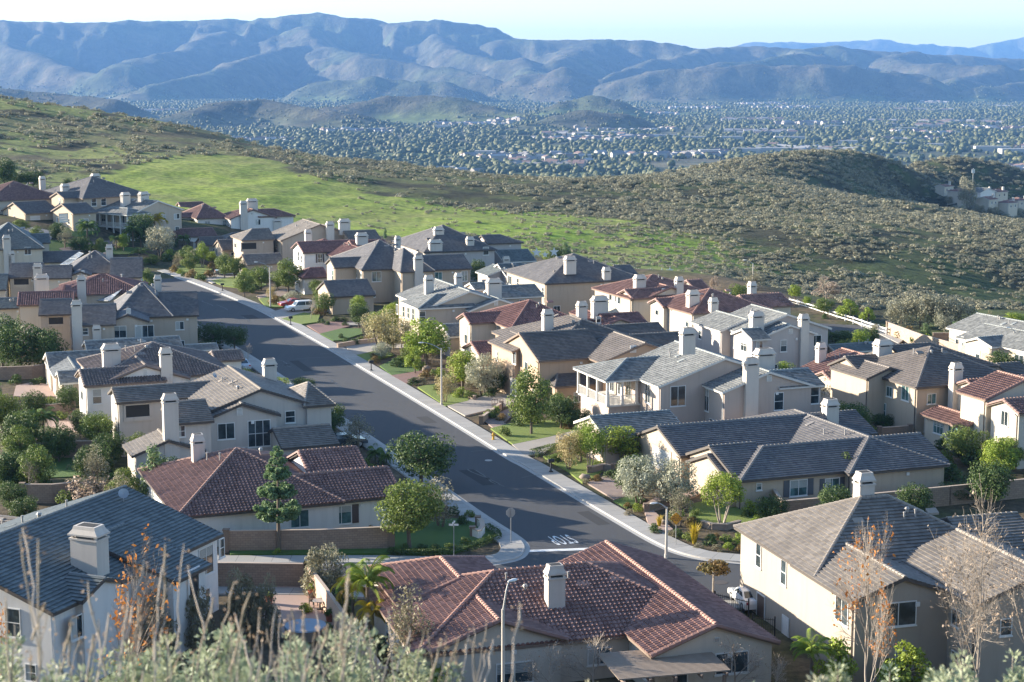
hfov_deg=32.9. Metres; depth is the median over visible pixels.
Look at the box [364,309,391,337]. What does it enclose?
tree
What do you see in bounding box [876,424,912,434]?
block wall
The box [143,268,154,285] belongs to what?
tree
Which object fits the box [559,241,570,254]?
conifer tree
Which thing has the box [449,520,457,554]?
street name sign
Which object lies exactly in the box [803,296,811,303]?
tree
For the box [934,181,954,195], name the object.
house
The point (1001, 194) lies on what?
house
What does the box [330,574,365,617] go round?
palm tree
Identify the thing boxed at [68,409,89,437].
tree
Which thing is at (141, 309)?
house
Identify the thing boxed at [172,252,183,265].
tree
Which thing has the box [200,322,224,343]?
tree
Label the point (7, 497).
tree
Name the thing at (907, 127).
commercial building
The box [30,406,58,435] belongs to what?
palm tree
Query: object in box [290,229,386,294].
house
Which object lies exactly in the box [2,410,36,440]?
tree
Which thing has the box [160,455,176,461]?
tree
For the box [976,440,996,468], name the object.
tree
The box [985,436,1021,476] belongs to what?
tree
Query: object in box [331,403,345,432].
tree
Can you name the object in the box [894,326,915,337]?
shrub
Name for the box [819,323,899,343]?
road
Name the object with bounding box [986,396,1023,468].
house
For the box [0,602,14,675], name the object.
sycamore tree
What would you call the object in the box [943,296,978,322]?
oak tree
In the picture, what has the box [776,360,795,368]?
tree
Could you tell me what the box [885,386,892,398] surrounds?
window
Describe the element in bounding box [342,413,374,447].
tree
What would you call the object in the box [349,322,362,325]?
garden path
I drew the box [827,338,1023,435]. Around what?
house
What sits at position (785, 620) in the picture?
door
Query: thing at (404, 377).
driveway
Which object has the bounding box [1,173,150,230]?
house
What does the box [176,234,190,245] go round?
palm tree
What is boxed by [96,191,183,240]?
house
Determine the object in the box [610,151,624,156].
valley house
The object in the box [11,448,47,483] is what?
tree
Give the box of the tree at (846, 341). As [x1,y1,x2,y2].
[835,339,854,342]
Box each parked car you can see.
[214,269,236,274]
[241,358,250,368]
[278,298,299,306]
[285,299,315,311]
[335,432,367,446]
[728,586,756,610]
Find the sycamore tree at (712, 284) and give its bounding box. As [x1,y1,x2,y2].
[709,276,720,288]
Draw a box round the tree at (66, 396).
[53,385,79,411]
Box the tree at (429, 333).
[401,317,451,365]
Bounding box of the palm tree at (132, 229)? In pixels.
[122,224,142,246]
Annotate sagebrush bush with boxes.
[17,97,28,100]
[77,159,87,163]
[93,112,103,116]
[106,124,115,128]
[133,150,143,153]
[161,144,170,148]
[184,146,195,150]
[288,150,298,154]
[325,171,333,175]
[343,174,354,178]
[346,160,357,163]
[561,197,569,202]
[691,195,702,199]
[703,209,714,213]
[730,205,740,209]
[782,263,792,268]
[824,217,834,220]
[852,270,863,275]
[860,195,871,198]
[868,293,881,296]
[870,239,882,243]
[872,303,881,308]
[876,276,885,279]
[883,198,891,202]
[902,205,913,208]
[930,207,939,211]
[975,305,984,309]
[988,303,998,308]
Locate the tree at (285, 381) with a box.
[277,376,289,384]
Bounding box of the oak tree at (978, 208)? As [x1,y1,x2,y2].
[973,204,984,211]
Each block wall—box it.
[0,363,45,379]
[14,401,75,415]
[19,480,78,502]
[21,440,120,457]
[218,562,303,586]
[222,524,394,552]
[303,561,387,681]
[336,338,377,347]
[462,393,476,399]
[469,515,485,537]
[478,401,503,424]
[586,463,615,472]
[643,494,675,512]
[700,520,741,529]
[772,478,1023,512]
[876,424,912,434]
[886,321,1002,361]
[933,333,948,339]
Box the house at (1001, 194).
[992,187,1008,201]
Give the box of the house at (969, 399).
[919,362,1023,448]
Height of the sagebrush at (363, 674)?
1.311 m
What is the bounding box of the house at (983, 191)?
[968,187,996,197]
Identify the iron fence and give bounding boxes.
[714,591,749,616]
[752,614,775,635]
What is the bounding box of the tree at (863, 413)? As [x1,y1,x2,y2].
[840,401,876,425]
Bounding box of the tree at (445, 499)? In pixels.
[416,476,458,526]
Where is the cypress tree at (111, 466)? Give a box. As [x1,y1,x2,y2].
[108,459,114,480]
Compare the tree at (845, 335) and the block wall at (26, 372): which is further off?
the tree at (845, 335)
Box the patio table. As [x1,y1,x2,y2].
[313,598,323,609]
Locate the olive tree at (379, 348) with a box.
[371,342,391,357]
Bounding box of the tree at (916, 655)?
[875,640,933,681]
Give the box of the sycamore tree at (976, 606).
[927,474,1022,681]
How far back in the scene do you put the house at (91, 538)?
120.68 m
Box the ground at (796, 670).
[0,218,1023,681]
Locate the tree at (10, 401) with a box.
[0,392,24,433]
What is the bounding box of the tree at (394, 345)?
[380,326,397,352]
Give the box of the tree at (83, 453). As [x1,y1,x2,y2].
[72,441,112,483]
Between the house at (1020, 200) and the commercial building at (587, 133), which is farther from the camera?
the commercial building at (587, 133)
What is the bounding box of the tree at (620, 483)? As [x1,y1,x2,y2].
[611,452,646,495]
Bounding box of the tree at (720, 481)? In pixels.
[699,470,746,522]
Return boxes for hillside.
[0,97,1023,334]
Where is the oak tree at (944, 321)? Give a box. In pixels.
[933,314,954,332]
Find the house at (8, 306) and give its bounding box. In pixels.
[0,273,19,325]
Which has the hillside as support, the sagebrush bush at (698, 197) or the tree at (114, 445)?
the sagebrush bush at (698, 197)
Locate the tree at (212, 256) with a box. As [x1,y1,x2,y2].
[206,251,217,263]
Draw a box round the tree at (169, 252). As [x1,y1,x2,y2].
[164,249,177,260]
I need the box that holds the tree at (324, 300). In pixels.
[312,292,336,314]
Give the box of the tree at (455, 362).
[448,350,466,379]
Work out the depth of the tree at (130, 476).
162.35 m
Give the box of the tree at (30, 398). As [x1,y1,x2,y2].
[20,389,47,414]
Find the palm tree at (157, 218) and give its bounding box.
[147,212,168,238]
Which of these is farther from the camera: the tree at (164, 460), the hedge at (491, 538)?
the tree at (164, 460)
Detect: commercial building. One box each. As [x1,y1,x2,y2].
[435,125,449,128]
[474,150,495,153]
[572,132,590,134]
[601,131,624,133]
[681,136,705,139]
[698,149,720,152]
[720,136,743,139]
[732,148,761,152]
[755,147,791,152]
[773,136,804,139]
[838,140,857,144]
[896,127,917,128]
[923,143,943,145]
[973,146,1010,151]
[997,148,1023,153]
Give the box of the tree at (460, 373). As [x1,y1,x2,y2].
[446,350,479,388]
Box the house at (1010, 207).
[998,197,1018,216]
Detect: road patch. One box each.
[241,315,259,318]
[290,360,312,370]
[417,416,436,422]
[458,469,496,485]
[577,511,608,524]
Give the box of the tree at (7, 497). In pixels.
[0,480,27,515]
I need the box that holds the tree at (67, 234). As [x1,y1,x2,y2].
[56,225,72,247]
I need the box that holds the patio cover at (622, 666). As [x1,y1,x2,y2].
[597,650,729,681]
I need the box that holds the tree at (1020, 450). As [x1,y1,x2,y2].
[1002,436,1023,467]
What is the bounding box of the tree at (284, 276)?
[270,257,303,291]
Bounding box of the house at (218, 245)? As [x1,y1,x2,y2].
[193,232,238,260]
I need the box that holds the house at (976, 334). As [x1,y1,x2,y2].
[946,313,1023,363]
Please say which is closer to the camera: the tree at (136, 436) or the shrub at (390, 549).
the shrub at (390, 549)
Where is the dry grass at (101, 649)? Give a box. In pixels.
[5,527,520,681]
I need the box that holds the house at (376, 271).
[316,235,472,314]
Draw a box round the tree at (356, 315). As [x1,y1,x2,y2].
[347,302,369,327]
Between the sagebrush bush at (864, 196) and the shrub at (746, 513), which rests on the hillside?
the sagebrush bush at (864, 196)
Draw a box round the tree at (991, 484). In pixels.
[967,459,1015,507]
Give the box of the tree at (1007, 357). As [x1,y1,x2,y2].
[986,349,1017,362]
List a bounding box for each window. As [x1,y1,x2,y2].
[3,607,20,638]
[24,247,30,254]
[24,663,36,681]
[70,613,83,643]
[80,385,82,401]
[82,328,88,335]
[91,199,96,206]
[92,389,102,404]
[101,198,106,205]
[102,214,105,224]
[114,326,126,337]
[121,216,124,225]
[135,325,153,336]
[174,213,179,219]
[175,321,183,330]
[179,425,185,437]
[198,543,214,576]
[206,587,210,604]
[217,422,235,440]
[218,537,225,559]
[247,419,270,447]
[255,219,260,225]
[285,410,295,423]
[290,509,309,528]
[316,254,323,262]
[339,504,358,525]
[372,271,381,281]
[385,623,389,644]
[402,306,404,317]
[407,307,409,319]
[419,311,425,322]
[435,272,441,279]
[462,271,467,281]
[464,325,467,343]
[483,247,488,255]
[496,660,533,681]
[508,275,511,284]
[574,392,581,402]
[586,646,610,667]
[596,316,600,323]
[609,383,614,392]
[617,382,620,394]
[626,381,630,398]
[644,384,650,404]
[655,306,658,315]
[670,385,685,407]
[676,675,687,681]
[685,316,688,326]
[698,330,701,339]
[704,388,708,412]
[714,650,749,676]
[740,338,746,352]
[755,483,762,491]
[755,543,761,570]
[756,341,762,347]
[774,392,783,410]
[779,559,786,587]
[780,340,786,352]
[783,478,813,497]
[811,387,819,404]
[814,335,821,346]
[819,477,844,493]
[834,595,848,628]
[880,600,916,628]
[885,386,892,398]
[894,650,906,667]
[900,386,909,402]
[926,393,936,404]
[932,421,943,435]
[948,426,958,436]
[949,649,958,671]
[950,607,961,629]
[975,350,979,357]
[998,618,1012,637]
[1000,410,1008,427]
[1014,354,1023,363]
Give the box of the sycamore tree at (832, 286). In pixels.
[811,276,841,303]
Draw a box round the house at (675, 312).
[647,281,794,330]
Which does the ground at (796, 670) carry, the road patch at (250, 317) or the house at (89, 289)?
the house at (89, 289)
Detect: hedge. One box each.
[394,523,501,555]
[529,442,561,457]
[543,451,572,463]
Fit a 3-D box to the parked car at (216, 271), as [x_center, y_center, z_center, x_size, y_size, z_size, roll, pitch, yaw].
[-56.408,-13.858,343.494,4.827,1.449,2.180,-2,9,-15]
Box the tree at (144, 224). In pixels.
[126,212,153,246]
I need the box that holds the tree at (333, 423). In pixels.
[331,411,340,431]
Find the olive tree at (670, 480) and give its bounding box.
[647,457,700,507]
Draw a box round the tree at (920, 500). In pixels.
[895,481,935,511]
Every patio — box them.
[13,382,55,396]
[45,415,76,431]
[260,586,337,638]
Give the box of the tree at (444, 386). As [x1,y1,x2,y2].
[434,374,457,401]
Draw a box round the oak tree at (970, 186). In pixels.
[957,176,977,208]
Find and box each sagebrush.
[0,632,26,681]
[0,641,23,681]
[32,663,112,681]
[41,658,70,681]
[92,640,165,681]
[100,648,194,681]
[132,632,250,681]
[177,627,220,681]
[187,626,273,681]
[194,621,262,681]
[231,635,322,681]
[256,632,300,681]
[281,628,357,681]
[294,611,389,681]
[321,627,404,681]
[330,630,384,681]
[386,645,466,681]
[406,654,431,681]
[438,669,459,681]
[806,671,828,681]
[823,658,852,681]
[880,661,899,681]
[922,666,978,681]
[925,667,972,681]
[938,649,1023,681]
[995,667,1023,681]
[1003,648,1023,678]
[1005,663,1021,681]
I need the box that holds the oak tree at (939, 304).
[925,295,958,327]
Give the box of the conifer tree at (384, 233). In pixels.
[383,227,386,238]
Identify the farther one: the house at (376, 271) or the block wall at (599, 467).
the house at (376, 271)
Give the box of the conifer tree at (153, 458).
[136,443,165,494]
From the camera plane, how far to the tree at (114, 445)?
179.05 m
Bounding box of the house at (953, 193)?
[947,188,962,204]
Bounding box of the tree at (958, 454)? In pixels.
[950,446,979,459]
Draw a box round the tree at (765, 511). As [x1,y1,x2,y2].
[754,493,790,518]
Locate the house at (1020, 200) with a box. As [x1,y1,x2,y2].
[1008,197,1023,209]
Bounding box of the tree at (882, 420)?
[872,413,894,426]
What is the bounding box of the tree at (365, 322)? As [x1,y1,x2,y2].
[360,312,369,335]
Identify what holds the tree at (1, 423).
on the ground at (796, 670)
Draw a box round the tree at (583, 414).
[569,408,591,425]
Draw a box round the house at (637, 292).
[591,274,709,321]
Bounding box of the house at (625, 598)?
[363,540,780,681]
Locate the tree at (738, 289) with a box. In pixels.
[728,283,746,295]
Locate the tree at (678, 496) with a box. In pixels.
[668,486,693,526]
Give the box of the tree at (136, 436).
[125,431,145,455]
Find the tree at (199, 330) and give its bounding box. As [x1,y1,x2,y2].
[197,322,203,339]
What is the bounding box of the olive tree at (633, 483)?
[615,454,658,504]
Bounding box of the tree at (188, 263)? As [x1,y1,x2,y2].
[179,252,199,268]
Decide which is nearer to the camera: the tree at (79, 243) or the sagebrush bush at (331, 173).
the tree at (79, 243)
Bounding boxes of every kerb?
[157,270,739,563]
[197,324,529,564]
[218,586,734,600]
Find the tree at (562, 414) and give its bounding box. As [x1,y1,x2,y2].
[544,394,579,427]
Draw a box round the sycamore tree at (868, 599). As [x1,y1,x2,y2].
[828,516,897,681]
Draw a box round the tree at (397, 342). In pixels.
[384,329,401,349]
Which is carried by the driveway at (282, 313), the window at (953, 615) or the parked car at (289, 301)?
the parked car at (289, 301)
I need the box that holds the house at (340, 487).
[137,433,401,546]
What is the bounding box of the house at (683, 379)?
[573,327,824,463]
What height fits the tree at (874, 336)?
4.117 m
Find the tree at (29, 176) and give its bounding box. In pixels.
[19,170,46,186]
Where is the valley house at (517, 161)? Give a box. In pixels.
[511,160,522,163]
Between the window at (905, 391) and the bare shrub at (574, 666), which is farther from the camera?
the window at (905, 391)
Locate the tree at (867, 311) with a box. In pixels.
[858,307,875,321]
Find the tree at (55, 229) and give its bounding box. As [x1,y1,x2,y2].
[48,222,66,238]
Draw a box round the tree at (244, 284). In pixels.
[232,270,253,296]
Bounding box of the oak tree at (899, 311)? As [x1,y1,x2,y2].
[883,297,919,326]
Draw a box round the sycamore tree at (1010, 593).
[984,532,1023,642]
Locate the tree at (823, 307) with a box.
[811,297,835,313]
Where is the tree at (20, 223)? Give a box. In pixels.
[12,219,31,228]
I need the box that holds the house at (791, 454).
[636,398,950,509]
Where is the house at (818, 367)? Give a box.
[799,342,864,401]
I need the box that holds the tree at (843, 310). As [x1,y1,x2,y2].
[834,299,859,318]
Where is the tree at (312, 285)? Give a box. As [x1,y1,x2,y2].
[308,279,320,291]
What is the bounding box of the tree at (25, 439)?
[0,423,35,456]
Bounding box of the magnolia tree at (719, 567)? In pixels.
[696,559,730,592]
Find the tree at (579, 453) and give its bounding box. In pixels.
[564,423,594,461]
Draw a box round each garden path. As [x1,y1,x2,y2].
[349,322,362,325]
[643,491,699,532]
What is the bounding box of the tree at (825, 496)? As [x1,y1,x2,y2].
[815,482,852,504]
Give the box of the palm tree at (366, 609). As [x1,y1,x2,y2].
[354,598,384,643]
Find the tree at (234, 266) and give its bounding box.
[224,257,244,277]
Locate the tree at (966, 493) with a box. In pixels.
[938,480,978,499]
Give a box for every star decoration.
[532,248,540,259]
[549,248,558,255]
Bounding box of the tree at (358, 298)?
[349,295,366,309]
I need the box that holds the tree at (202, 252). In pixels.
[196,241,209,266]
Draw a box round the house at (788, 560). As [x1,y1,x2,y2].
[733,470,1023,681]
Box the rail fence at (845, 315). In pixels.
[789,297,886,334]
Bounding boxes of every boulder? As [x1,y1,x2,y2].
[422,365,431,370]
[579,474,590,478]
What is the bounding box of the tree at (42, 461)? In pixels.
[15,443,57,483]
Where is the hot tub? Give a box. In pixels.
[284,618,326,642]
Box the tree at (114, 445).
[91,430,125,460]
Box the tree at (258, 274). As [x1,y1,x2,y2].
[249,265,271,289]
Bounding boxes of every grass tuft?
[654,515,662,525]
[687,522,700,543]
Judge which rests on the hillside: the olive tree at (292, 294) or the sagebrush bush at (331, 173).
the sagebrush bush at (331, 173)
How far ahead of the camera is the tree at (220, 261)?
338.15 m
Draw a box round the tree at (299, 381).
[289,377,315,385]
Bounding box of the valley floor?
[49,89,1023,175]
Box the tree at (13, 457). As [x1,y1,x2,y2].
[0,451,23,483]
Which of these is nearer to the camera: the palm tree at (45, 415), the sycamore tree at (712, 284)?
the palm tree at (45, 415)
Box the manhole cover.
[714,580,727,583]
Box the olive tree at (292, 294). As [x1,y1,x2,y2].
[283,290,300,299]
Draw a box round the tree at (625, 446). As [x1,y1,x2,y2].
[600,425,641,461]
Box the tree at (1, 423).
[0,399,18,432]
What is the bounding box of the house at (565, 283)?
[503,253,637,314]
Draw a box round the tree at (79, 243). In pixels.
[69,236,89,250]
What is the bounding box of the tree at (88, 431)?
[77,410,117,439]
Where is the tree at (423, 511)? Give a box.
[374,478,444,547]
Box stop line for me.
[529,548,585,551]
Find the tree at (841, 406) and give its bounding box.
[839,400,846,409]
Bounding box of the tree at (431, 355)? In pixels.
[428,347,437,362]
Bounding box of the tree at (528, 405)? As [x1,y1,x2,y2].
[505,365,553,433]
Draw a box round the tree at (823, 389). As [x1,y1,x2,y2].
[821,372,830,396]
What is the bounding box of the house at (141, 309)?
[38,275,198,350]
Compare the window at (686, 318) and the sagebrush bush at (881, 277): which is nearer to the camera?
the window at (686, 318)
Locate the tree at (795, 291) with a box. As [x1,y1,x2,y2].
[788,284,801,299]
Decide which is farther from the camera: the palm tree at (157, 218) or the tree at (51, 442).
the palm tree at (157, 218)
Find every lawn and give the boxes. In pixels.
[45,457,82,477]
[49,239,72,250]
[60,226,100,236]
[102,247,139,253]
[169,263,212,274]
[211,276,266,288]
[229,548,389,554]
[259,295,283,307]
[282,312,319,324]
[320,328,362,341]
[357,351,394,360]
[380,359,418,374]
[393,518,492,554]
[418,384,468,406]
[491,420,575,443]
[545,456,602,483]
[613,495,644,508]
[688,499,762,524]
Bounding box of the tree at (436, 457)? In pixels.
[386,429,457,484]
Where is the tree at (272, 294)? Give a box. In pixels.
[266,285,277,297]
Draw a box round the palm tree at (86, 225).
[75,219,99,249]
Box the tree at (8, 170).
[0,157,18,183]
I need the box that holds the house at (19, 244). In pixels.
[0,222,50,273]
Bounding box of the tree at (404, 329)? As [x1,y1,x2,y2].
[389,315,414,354]
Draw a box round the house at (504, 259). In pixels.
[475,249,536,284]
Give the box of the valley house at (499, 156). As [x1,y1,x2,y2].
[487,154,506,159]
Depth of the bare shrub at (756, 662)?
113.03 m
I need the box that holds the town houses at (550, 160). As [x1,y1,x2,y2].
[105,97,1023,175]
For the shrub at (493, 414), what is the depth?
203.70 m
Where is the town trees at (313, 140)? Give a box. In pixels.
[0,50,1023,177]
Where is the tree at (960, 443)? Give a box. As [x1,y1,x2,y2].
[941,423,991,464]
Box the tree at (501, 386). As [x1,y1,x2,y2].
[486,371,506,392]
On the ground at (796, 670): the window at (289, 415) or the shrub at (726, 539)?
the shrub at (726, 539)
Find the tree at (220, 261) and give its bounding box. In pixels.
[214,252,232,276]
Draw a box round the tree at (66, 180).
[62,177,72,183]
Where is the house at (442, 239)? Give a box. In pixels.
[391,225,523,280]
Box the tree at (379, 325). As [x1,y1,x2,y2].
[360,309,397,347]
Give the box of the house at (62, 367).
[43,335,218,405]
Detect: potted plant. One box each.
[306,581,314,597]
[324,607,331,621]
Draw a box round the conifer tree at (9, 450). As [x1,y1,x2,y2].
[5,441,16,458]
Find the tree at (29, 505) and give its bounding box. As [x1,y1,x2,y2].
[7,494,38,516]
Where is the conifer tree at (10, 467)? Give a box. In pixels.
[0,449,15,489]
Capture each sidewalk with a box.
[158,269,740,559]
[201,328,522,561]
[218,587,740,609]
[854,322,902,343]
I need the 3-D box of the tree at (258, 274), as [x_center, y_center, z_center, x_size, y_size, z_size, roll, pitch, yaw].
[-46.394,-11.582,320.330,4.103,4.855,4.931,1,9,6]
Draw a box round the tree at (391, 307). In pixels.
[386,303,397,327]
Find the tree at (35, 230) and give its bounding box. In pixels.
[29,225,43,232]
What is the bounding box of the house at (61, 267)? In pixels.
[8,244,143,296]
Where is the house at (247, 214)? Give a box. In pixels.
[173,198,295,241]
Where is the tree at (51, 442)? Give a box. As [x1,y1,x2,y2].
[37,422,78,460]
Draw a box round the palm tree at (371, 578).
[335,555,394,633]
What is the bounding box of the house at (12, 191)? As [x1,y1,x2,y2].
[0,176,52,213]
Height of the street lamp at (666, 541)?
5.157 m
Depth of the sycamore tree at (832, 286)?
296.74 m
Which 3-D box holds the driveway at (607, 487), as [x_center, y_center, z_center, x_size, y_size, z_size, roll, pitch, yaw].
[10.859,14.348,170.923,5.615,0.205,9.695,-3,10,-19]
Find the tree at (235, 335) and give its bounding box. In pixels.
[219,325,247,348]
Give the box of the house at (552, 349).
[488,309,695,409]
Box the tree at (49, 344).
[25,326,69,364]
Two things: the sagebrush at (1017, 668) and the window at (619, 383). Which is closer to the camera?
the sagebrush at (1017, 668)
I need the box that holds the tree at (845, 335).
[832,330,853,341]
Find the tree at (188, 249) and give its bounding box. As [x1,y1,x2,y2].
[177,245,195,259]
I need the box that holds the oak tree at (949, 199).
[944,196,952,204]
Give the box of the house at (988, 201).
[976,194,998,210]
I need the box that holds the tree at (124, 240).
[117,233,130,250]
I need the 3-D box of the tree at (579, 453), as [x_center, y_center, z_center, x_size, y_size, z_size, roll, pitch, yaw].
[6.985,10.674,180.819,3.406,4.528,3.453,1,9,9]
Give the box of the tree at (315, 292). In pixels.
[311,284,319,296]
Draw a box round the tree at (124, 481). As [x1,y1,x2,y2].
[106,472,134,489]
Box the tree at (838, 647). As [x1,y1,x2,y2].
[813,636,859,681]
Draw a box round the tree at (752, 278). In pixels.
[745,271,764,285]
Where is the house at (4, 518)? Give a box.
[0,515,17,523]
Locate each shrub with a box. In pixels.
[0,476,25,490]
[7,374,21,383]
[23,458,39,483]
[29,378,39,384]
[39,376,45,382]
[41,396,55,403]
[52,410,68,419]
[55,490,72,503]
[65,475,115,499]
[66,454,80,470]
[87,240,100,250]
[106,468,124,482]
[137,582,179,656]
[159,253,172,261]
[168,265,178,272]
[184,586,215,649]
[185,268,196,277]
[194,273,207,280]
[204,270,217,276]
[206,262,217,269]
[220,566,261,638]
[241,345,252,359]
[249,572,282,641]
[252,283,262,290]
[267,294,284,304]
[298,542,349,596]
[299,603,312,613]
[308,297,316,313]
[312,307,325,314]
[330,316,340,321]
[332,587,354,604]
[341,605,351,617]
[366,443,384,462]
[366,635,386,654]
[368,355,380,363]
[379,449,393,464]
[386,546,398,555]
[389,357,404,366]
[400,543,409,554]
[407,377,419,384]
[414,543,427,550]
[417,376,428,385]
[418,370,435,378]
[427,543,440,553]
[434,367,448,378]
[444,543,455,548]
[448,506,459,515]
[451,387,464,397]
[456,515,470,524]
[460,536,471,543]
[463,390,477,398]
[464,381,476,387]
[464,510,474,516]
[482,387,496,396]
[483,409,497,417]
[495,405,500,414]
[495,413,507,420]
[499,426,511,435]
[509,416,523,425]
[519,642,565,681]
[551,455,560,460]
[554,632,611,681]
[561,423,572,428]
[589,474,602,481]
[602,470,614,477]
[623,502,632,508]
[624,508,633,515]
[632,503,643,511]
[648,523,661,532]
[668,509,684,520]
[668,529,675,537]
[672,528,684,538]
[682,531,691,541]
[684,516,700,527]
[687,515,699,526]
[691,508,700,515]
[693,542,703,548]
[702,533,718,545]
[711,543,724,551]
[718,635,767,681]
[719,534,733,544]
[723,542,734,549]
[731,532,740,544]
[734,544,740,551]
[741,498,759,514]
[741,509,753,517]
[766,652,786,681]
[828,331,838,341]
[870,324,881,331]
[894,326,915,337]
[934,438,948,449]
[940,449,954,464]
[944,460,966,482]
[961,449,992,471]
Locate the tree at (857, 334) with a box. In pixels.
[850,329,870,341]
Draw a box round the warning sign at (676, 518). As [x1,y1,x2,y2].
[670,512,682,543]
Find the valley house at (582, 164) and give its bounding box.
[572,161,585,167]
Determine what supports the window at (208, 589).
in the house at (91, 538)
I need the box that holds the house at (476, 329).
[456,295,646,370]
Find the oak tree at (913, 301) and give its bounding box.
[900,292,939,327]
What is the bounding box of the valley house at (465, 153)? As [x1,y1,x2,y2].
[463,152,476,155]
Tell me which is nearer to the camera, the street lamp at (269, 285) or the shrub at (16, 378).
the shrub at (16, 378)
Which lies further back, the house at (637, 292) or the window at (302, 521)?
the house at (637, 292)
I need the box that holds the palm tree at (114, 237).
[109,235,121,249]
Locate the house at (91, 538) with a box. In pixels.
[0,485,225,681]
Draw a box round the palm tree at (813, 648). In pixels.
[790,628,838,681]
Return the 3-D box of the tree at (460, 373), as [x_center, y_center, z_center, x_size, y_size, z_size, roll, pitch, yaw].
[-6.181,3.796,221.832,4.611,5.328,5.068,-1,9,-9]
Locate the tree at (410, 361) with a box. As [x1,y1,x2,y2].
[404,346,425,372]
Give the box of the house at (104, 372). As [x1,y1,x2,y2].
[74,341,244,436]
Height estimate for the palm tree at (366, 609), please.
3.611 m
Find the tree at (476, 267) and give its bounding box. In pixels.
[470,259,485,281]
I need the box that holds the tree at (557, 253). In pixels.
[547,246,564,258]
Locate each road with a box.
[150,278,739,599]
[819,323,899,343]
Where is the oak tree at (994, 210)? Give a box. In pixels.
[987,206,1000,214]
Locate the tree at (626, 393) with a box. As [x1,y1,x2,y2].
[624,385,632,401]
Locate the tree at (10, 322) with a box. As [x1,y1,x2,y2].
[0,312,23,365]
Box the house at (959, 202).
[957,193,978,207]
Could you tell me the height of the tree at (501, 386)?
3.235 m
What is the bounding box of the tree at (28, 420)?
[0,407,44,443]
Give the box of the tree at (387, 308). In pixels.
[379,302,398,324]
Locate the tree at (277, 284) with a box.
[273,280,281,289]
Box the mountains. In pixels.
[0,12,1023,123]
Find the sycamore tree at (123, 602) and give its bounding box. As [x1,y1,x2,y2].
[97,524,178,680]
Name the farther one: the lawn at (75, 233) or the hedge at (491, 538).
the lawn at (75, 233)
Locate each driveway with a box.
[25,227,51,239]
[59,240,126,250]
[200,273,238,283]
[256,290,296,297]
[270,306,316,318]
[307,321,352,333]
[345,341,402,354]
[392,371,428,383]
[447,393,514,416]
[485,408,516,427]
[512,431,572,456]
[587,475,650,499]
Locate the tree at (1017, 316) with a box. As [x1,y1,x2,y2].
[1004,312,1023,320]
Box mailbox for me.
[547,459,554,471]
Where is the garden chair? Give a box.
[309,592,317,605]
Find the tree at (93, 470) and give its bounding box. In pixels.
[81,443,109,490]
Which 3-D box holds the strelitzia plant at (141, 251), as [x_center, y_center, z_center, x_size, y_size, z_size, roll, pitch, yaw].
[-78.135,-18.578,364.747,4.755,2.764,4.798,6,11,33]
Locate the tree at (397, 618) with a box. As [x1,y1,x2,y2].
[385,582,434,677]
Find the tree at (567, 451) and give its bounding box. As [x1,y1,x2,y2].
[555,429,584,469]
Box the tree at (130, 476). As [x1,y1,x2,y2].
[104,467,139,490]
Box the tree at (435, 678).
[408,662,451,681]
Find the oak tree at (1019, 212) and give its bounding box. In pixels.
[1017,208,1022,215]
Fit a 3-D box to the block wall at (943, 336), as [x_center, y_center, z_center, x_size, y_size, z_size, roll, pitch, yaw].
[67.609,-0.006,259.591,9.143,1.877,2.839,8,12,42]
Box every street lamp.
[255,262,270,306]
[418,342,442,404]
[501,578,516,681]
[650,502,667,557]
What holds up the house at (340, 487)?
on the ground at (796, 670)
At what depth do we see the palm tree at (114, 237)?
369.19 m
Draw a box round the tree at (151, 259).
[143,254,159,263]
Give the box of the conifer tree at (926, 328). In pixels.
[919,323,932,336]
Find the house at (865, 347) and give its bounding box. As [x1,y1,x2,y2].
[827,339,873,353]
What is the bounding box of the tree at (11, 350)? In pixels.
[0,320,46,365]
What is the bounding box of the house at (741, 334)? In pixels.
[690,304,831,368]
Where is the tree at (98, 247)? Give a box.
[92,237,107,252]
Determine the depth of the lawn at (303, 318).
283.87 m
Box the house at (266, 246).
[230,218,380,277]
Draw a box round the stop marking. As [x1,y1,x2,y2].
[548,535,577,544]
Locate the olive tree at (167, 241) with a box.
[143,225,176,256]
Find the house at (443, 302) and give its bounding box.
[395,272,544,356]
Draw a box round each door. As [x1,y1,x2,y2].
[29,215,40,219]
[58,213,67,222]
[509,375,516,396]
[651,443,671,469]
[756,591,765,619]
[781,614,788,637]
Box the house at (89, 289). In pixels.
[16,273,148,342]
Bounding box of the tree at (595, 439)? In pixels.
[576,418,607,464]
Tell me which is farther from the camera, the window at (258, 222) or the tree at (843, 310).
the window at (258, 222)
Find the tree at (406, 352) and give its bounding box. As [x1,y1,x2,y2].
[400,344,424,357]
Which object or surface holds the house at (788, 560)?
on the ground at (796, 670)
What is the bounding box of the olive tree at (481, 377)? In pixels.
[465,352,506,395]
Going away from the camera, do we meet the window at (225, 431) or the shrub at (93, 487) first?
the shrub at (93, 487)
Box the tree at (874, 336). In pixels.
[860,326,879,340]
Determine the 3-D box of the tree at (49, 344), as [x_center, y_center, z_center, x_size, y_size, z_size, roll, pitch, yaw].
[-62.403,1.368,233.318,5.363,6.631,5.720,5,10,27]
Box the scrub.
[0,94,1023,310]
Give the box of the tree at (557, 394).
[548,392,570,421]
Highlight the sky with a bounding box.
[0,0,1023,48]
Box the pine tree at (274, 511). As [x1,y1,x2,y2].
[252,446,302,549]
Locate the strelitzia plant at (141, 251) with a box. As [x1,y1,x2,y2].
[127,247,152,256]
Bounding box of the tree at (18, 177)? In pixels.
[11,172,25,182]
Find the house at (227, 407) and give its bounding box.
[107,358,339,484]
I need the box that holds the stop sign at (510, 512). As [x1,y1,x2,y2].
[506,508,514,516]

